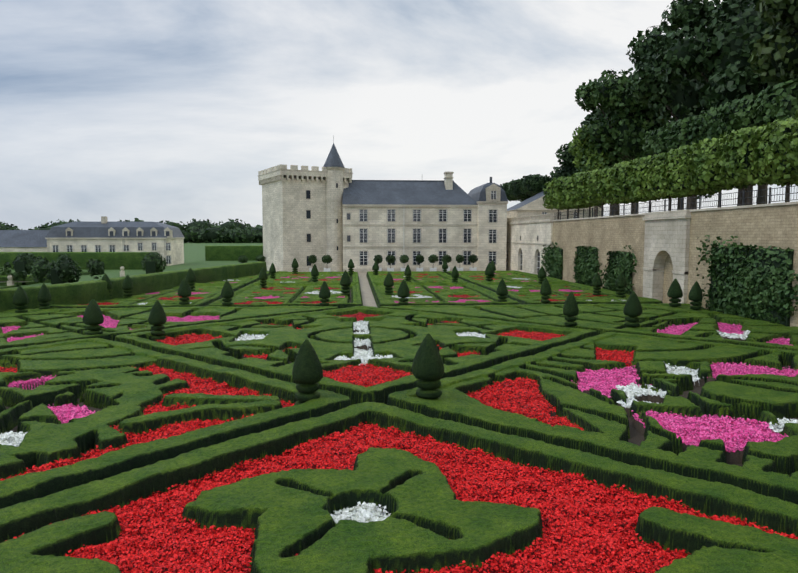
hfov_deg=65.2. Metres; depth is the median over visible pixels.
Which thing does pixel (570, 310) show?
topiary
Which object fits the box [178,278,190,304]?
topiary
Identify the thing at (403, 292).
topiary
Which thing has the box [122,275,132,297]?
topiary
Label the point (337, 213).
chateau
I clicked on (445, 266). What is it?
topiary
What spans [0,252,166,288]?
kitchen garden
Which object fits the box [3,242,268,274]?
lawn
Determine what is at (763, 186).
tree trunk
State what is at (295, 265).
topiary
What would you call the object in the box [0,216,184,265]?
outbuilding
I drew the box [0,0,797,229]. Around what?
sky
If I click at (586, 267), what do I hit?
climbing ivy
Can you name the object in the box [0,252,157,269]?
hedge
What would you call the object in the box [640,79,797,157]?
hedge
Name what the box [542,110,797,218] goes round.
lime row
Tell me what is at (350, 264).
topiary
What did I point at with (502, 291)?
topiary
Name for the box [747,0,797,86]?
tree leaves
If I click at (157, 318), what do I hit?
topiary
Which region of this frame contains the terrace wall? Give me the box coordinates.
[506,201,797,326]
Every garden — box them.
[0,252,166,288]
[21,270,662,308]
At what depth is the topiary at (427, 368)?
22.94 m
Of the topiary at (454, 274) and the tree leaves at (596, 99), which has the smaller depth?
the topiary at (454, 274)
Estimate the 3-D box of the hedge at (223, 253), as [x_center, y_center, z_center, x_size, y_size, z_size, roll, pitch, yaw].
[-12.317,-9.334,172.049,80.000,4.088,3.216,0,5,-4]
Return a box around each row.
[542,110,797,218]
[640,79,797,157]
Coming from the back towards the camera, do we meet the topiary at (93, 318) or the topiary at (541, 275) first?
the topiary at (541, 275)
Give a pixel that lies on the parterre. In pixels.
(430, 522)
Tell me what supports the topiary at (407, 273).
on the ground
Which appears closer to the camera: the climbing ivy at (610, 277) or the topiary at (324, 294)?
the topiary at (324, 294)
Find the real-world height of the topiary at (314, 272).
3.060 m
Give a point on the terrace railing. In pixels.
(624, 209)
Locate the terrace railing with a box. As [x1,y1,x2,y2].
[555,185,797,219]
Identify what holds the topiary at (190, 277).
on the ground
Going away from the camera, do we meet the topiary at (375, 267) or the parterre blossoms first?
the parterre blossoms
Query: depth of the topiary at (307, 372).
22.62 m
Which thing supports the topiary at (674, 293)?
on the ground
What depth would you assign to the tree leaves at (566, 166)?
150.85 m
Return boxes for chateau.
[258,135,507,271]
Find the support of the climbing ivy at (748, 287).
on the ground
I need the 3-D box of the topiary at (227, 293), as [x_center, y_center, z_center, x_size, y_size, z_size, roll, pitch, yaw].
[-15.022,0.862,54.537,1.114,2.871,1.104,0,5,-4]
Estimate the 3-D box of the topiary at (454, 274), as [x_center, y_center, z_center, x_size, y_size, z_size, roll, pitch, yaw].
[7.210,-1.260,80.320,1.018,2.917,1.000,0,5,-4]
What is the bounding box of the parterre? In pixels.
[0,303,797,572]
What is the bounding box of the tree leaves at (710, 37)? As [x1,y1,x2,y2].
[652,0,797,205]
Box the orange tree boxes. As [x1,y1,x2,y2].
[309,263,476,271]
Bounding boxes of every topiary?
[13,285,28,312]
[38,283,50,308]
[82,299,103,334]
[101,273,111,298]
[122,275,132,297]
[148,300,166,340]
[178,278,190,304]
[186,268,195,290]
[221,280,233,306]
[259,267,267,287]
[269,263,275,279]
[292,258,298,273]
[292,339,322,404]
[311,264,318,281]
[319,281,330,306]
[340,270,350,298]
[348,259,354,275]
[372,261,378,274]
[384,272,393,294]
[397,279,409,305]
[404,265,411,281]
[411,333,443,398]
[442,260,447,272]
[451,266,458,282]
[485,263,493,281]
[490,260,495,276]
[496,279,507,301]
[537,266,545,284]
[540,277,551,303]
[563,291,578,327]
[592,272,601,295]
[615,271,626,297]
[623,291,642,327]
[667,278,682,307]
[688,281,702,310]
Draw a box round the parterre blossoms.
[0,321,797,572]
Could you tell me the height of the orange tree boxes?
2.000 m
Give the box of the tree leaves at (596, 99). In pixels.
[575,69,673,213]
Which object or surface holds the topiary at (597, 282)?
on the ground
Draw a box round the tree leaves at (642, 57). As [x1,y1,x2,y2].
[626,1,747,209]
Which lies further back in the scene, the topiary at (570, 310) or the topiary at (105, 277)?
the topiary at (105, 277)
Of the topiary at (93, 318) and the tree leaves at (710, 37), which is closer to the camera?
the topiary at (93, 318)
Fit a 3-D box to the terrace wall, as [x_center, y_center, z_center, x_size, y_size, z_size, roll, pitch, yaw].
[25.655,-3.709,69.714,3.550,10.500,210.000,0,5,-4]
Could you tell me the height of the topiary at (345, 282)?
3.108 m
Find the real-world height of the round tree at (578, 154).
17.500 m
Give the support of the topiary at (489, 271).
on the ground
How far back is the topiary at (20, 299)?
48.74 m
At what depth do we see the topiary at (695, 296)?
50.99 m
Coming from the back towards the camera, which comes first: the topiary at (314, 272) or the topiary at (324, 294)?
the topiary at (314, 272)
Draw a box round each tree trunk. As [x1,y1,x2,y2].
[672,118,717,209]
[756,75,797,204]
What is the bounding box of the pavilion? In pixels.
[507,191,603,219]
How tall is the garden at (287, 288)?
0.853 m
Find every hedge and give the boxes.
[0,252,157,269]
[0,261,266,311]
[0,275,50,282]
[205,245,262,260]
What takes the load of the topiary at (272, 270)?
on the ground
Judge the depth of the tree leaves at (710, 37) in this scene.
72.72 m
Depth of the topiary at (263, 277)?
75.51 m
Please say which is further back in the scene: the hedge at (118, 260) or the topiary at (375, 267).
the hedge at (118, 260)
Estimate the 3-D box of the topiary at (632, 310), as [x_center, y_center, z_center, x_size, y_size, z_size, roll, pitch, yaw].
[15.563,1.828,41.420,1.191,3.080,1.179,0,5,-4]
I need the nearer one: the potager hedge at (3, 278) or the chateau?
the potager hedge at (3, 278)
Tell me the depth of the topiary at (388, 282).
65.86 m
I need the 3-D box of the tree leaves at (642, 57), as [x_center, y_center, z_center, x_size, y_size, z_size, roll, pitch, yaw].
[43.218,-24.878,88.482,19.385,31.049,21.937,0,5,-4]
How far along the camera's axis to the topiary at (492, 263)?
93.77 m
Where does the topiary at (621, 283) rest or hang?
on the ground
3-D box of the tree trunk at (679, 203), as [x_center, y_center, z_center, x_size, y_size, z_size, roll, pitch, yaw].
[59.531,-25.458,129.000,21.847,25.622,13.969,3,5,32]
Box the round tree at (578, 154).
[568,125,617,216]
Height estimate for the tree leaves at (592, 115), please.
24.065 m
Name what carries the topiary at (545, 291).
on the ground
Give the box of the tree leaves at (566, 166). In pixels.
[550,143,578,177]
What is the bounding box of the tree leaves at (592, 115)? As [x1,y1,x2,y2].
[574,107,617,215]

